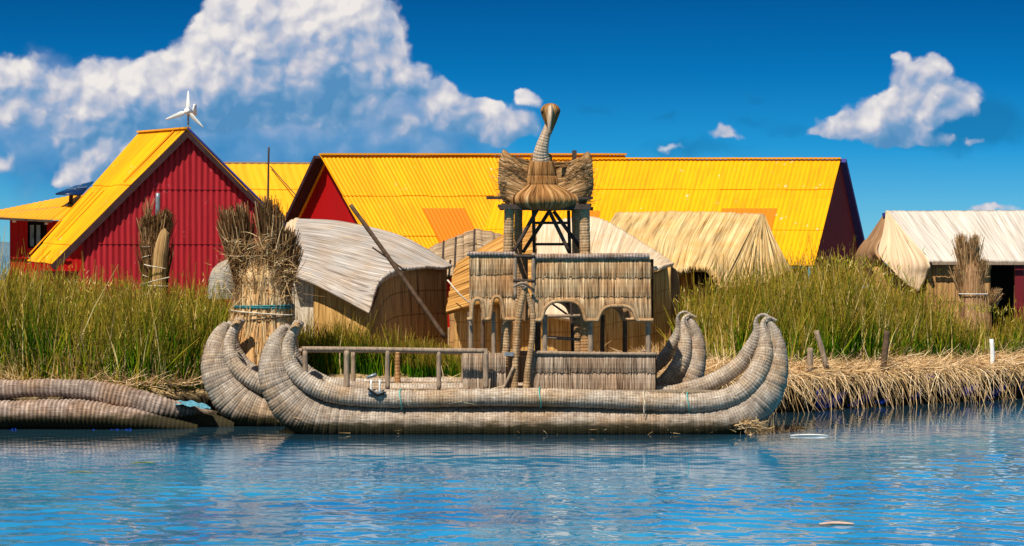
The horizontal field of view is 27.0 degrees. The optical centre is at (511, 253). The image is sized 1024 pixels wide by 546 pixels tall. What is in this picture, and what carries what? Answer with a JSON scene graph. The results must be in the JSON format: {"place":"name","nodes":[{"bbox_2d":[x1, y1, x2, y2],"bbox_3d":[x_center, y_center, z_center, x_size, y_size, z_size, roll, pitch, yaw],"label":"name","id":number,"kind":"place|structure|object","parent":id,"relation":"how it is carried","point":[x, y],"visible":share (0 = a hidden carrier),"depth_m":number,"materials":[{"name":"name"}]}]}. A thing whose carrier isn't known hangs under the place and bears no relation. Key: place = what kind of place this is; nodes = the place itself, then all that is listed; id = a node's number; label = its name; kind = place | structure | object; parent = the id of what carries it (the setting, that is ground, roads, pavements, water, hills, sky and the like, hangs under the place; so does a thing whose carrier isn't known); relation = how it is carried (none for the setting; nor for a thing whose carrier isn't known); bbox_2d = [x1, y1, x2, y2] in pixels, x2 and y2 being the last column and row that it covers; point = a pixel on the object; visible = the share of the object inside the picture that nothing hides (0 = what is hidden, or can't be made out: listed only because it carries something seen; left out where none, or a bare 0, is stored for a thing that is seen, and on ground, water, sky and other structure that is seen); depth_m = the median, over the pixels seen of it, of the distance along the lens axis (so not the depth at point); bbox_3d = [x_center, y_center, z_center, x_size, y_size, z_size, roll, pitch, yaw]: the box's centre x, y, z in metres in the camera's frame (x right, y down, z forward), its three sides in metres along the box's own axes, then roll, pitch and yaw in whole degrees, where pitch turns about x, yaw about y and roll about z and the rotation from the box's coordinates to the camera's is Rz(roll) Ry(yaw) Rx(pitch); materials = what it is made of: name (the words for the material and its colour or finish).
{"place":"outdoors","nodes":[
{"label":"outdoors","id":0,"kind":"place"},
{"bbox_2d":[0,242,9,255],"bbox_3d":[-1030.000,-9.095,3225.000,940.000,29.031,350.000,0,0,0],"label":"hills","id":1,"kind":"structure","parent":0,"point":[6,246],"depth_m":3131.68,"materials":[{"name":"blue"}]},
{"bbox_2d":[0,256,1023,545],"bbox_3d":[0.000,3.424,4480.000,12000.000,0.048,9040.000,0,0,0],"label":"water","id":2,"kind":"structure","parent":0,"point":[932,474],"depth_m":31.40,"materials":[{"name":"blue liquid"}]},
{"bbox_2d":[0,379,234,429],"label":"reed float","id":3,"kind":"object","parent":2,"relation":"on","point":[88,404],"visible":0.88,"depth_m":41.66,"materials":[{"name":"beige wicker"}]},
{"bbox_2d":[201,150,788,434],"bbox_3d":[-0.438,0.790,41.769,11.506,5.652,3.554,0,0,0],"label":"reed boat","id":4,"kind":"object","parent":2,"relation":"on","point":[581,387],"visible":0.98,"depth_m":40.82,"materials":[{"name":"wicker"}]},
{"bbox_2d":[489,103,600,210],"bbox_3d":[0.653,-1.862,41.580,2.203,2.087,1.670,0,0,0],"label":"bird sculpture","id":5,"kind":"object","parent":4,"relation":"on","point":[540,180],"visible":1,"depth_m":41.22,"materials":[{"name":"beige wicker"}]},
{"bbox_2d":[790,434,828,435],"bbox_3d":[5.563,3.397,39.904,0.720,0.031,0.052,0,0,-1],"label":"floating stick","id":6,"kind":"object","parent":2,"relation":"on","point":[809,434],"visible":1,"depth_m":39.90,"materials":[{"name":"white paint"}]},
{"bbox_2d":[819,521,853,524],"bbox_3d":[4.083,3.396,26.846,0.447,0.044,0.070,0,0,-2],"label":"floating stick","id":7,"kind":"object","parent":2,"relation":"on","point":[836,523],"visible":1,"depth_m":26.82,"materials":[{"name":"brown wood"}]},
{"bbox_2d":[0,324,1023,414],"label":"ground","id":8,"kind":"structure","parent":0,"point":[199,395],"depth_m":47.63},
{"bbox_2d":[0,195,82,281],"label":"red house","id":9,"kind":"structure","parent":8,"relation":"on","point":[34,225],"depth_m":70.79,"materials":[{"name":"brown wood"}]},
{"bbox_2d":[28,221,46,247],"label":"window","id":10,"kind":"structure","parent":9,"relation":"in","point":[37,231],"depth_m":71.07,"materials":[{"name":"black glass"}]},
{"bbox_2d":[55,181,92,203],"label":"solar panel","id":11,"kind":"object","parent":9,"relation":"on","point":[78,190],"visible":1,"depth_m":72.95,"materials":[{"name":"glass"}]},
{"bbox_2d":[23,127,285,313],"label":"red house","id":12,"kind":"structure","parent":8,"relation":"on","point":[190,176],"depth_m":62.21,"materials":[{"name":"red metal"}]},
{"bbox_2d":[166,91,202,126],"bbox_3d":[-9.516,-4.144,62.549,1.090,1.167,1.309,0,0,0],"label":"wind turbine","id":13,"kind":"object","parent":12,"relation":"on","point":[188,111],"visible":1,"depth_m":61.99,"materials":[{"name":"metal"}]},
{"bbox_2d":[132,198,176,301],"bbox_3d":[-8.694,0.132,51.992,0.963,3.049,0.904,0,0,24],"label":"reed sheaf","id":14,"kind":"object","parent":8,"relation":"on","point":[155,232],"visible":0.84,"depth_m":51.84,"materials":[{"name":"brown plant"}]},
{"bbox_2d":[155,193,159,215],"bbox_3d":[-8.679,-0.182,52.102,0.165,2.581,0.124,0,0,0],"label":"pole","id":15,"kind":"object","parent":14,"relation":"attached to","point":[157,206],"visible":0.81,"depth_m":52.05,"materials":[{"name":"metal"}]},
{"bbox_2d":[204,195,323,366],"bbox_3d":[-5.064,0.854,44.003,2.480,4.232,1.889,0,0,0],"label":"reed sheaf","id":16,"kind":"object","parent":8,"relation":"on","point":[264,271],"visible":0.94,"depth_m":43.68,"materials":[{"name":"brown plant"}]},
{"bbox_2d":[224,162,310,215],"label":"yellow roofed house","id":17,"kind":"structure","parent":8,"relation":"on","point":[285,179],"depth_m":81.23,"materials":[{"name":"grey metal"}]},
{"bbox_2d":[267,147,269,198],"bbox_3d":[-6.894,-0.255,59.999,0.161,5.461,0.063,0,0,0],"label":"mast","id":18,"kind":"object","parent":8,"relation":"on","point":[268,172],"visible":0.28,"depth_m":59.98,"materials":[{"name":"brown wood"}]},
{"bbox_2d":[285,218,452,353],"bbox_3d":[-4.087,0.834,49.942,4.537,3.414,3.998,0,0,21],"label":"reed hut","id":19,"kind":"object","parent":8,"relation":"on","point":[348,267],"visible":0.77,"depth_m":49.23,"materials":[{"name":"beige wicker"}]},
{"bbox_2d":[284,153,626,326],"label":"long house","id":20,"kind":"structure","parent":8,"relation":"on","point":[427,201],"depth_m":72.02,"materials":[{"name":"yellow metal"}]},
{"bbox_2d":[428,229,501,278],"bbox_3d":[-1.172,0.014,53.573,1.735,1.299,2.966,0,0,28],"label":"reed hut","id":21,"kind":"object","parent":8,"relation":"on","point":[453,251],"visible":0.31,"depth_m":53.75,"materials":[{"name":"beige plant"}]},
{"bbox_2d":[446,224,536,355],"bbox_3d":[-0.442,0.901,49.859,2.098,3.220,4.350,0,0,0],"label":"reed hut","id":22,"kind":"object","parent":8,"relation":"on","point":[457,308],"visible":0.32,"depth_m":48.80,"materials":[{"name":"beige wicker"}]},
{"bbox_2d":[0,226,1023,389],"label":"reed grass","id":23,"kind":"structure","parent":8,"relation":"on","point":[846,314],"depth_m":47.27,"materials":[{"name":"green plant"}]},
{"bbox_2d":[208,260,232,298],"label":"reed dome","id":24,"kind":"structure","parent":23,"relation":"on","point":[213,277],"depth_m":49.69,"materials":[{"name":"beige wicker"}]},
{"bbox_2d":[372,247,405,270],"bbox_3d":[-2.708,0.129,46.900,0.749,0.547,0.040,0,0,0],"label":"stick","id":25,"kind":"object","parent":23,"relation":"on","point":[399,266],"visible":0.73,"depth_m":46.88,"materials":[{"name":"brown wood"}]},
{"bbox_2d":[349,204,446,338],"bbox_3d":[-2.478,0.395,46.399,2.143,2.956,0.102,0,0,0],"label":"punting pole","id":26,"kind":"object","parent":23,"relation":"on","point":[401,275],"visible":1,"depth_m":46.36,"materials":[{"name":"brown wood"}]},
{"bbox_2d":[948,231,1002,330],"bbox_3d":[11.450,0.641,52.504,1.385,2.523,0.870,0,0,0],"label":"reed sheaf","id":27,"kind":"object","parent":23,"relation":"on","point":[970,272],"visible":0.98,"depth_m":52.36,"materials":[{"name":"brown plant"}]},
{"bbox_2d":[534,216,679,354],"bbox_3d":[2.251,0.816,49.900,3.562,3.436,4.334,0,0,0],"label":"reed hut","id":28,"kind":"object","parent":8,"relation":"on","point":[606,236],"visible":0.3,"depth_m":50.00,"materials":[{"name":"beige wicker"}]},
{"bbox_2d":[484,157,864,294],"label":"long house","id":29,"kind":"structure","parent":8,"relation":"on","point":[796,201],"depth_m":68.42,"materials":[{"name":"yellow metal"}]},
{"bbox_2d":[610,211,789,334],"bbox_3d":[4.679,0.696,55.261,5.471,3.673,4.204,0,0,0],"label":"reed hut","id":30,"kind":"object","parent":8,"relation":"on","point":[684,242],"visible":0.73,"depth_m":55.57,"materials":[{"name":"beige wicker"}]},
{"bbox_2d":[806,348,812,372],"bbox_3d":[6.480,2.337,46.452,0.157,0.563,0.136,0,0,0],"label":"mooring post","id":31,"kind":"object","parent":8,"relation":"on","point":[810,356],"visible":0.89,"depth_m":46.39,"materials":[{"name":"brown wood"}]},
{"bbox_2d":[814,330,828,368],"bbox_3d":[6.782,2.103,46.750,0.347,0.850,0.123,0,0,0],"label":"mooring post","id":32,"kind":"object","parent":8,"relation":"on","point":[821,347],"visible":0.99,"depth_m":46.70,"materials":[{"name":"brown wood"}]},
{"bbox_2d":[880,330,889,370],"bbox_3d":[8.360,2.185,47.852,0.226,0.911,0.146,0,0,0],"label":"mooring post","id":33,"kind":"object","parent":8,"relation":"on","point":[885,350],"visible":1,"depth_m":47.79,"materials":[{"name":"brown wood"}]},
{"bbox_2d":[814,373,1023,408],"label":"blue tarp","id":34,"kind":"object","parent":8,"relation":"on","point":[994,394],"visible":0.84,"depth_m":47.59,"materials":[{"name":"blue plastic"}]},
{"bbox_2d":[855,210,1023,331],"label":"reed hut","id":35,"kind":"object","parent":8,"relation":"on","point":[905,237],"visible":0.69,"depth_m":55.16,"materials":[{"name":"beige plant"}]},
{"bbox_2d":[990,265,1013,331],"bbox_3d":[12.729,1.333,55.190,0.920,2.253,0.102,0,0,0],"label":"doorway","id":36,"kind":"structure","parent":35,"relation":"in","point":[1001,276],"depth_m":55.16,"materials":[{"name":"black"}]},
{"bbox_2d":[989,339,994,365],"bbox_3d":[11.241,2.346,49.949,0.126,0.678,0.108,0,0,0],"label":"mooring post","id":37,"kind":"object","parent":8,"relation":"on","point":[992,354],"visible":0.91,"depth_m":49.91,"materials":[{"name":"white paint"}]},
{"bbox_2d":[0,0,1023,241],"label":"sky","id":38,"kind":"structure","parent":0,"point":[922,101],"materials":[{"name":"blue"}]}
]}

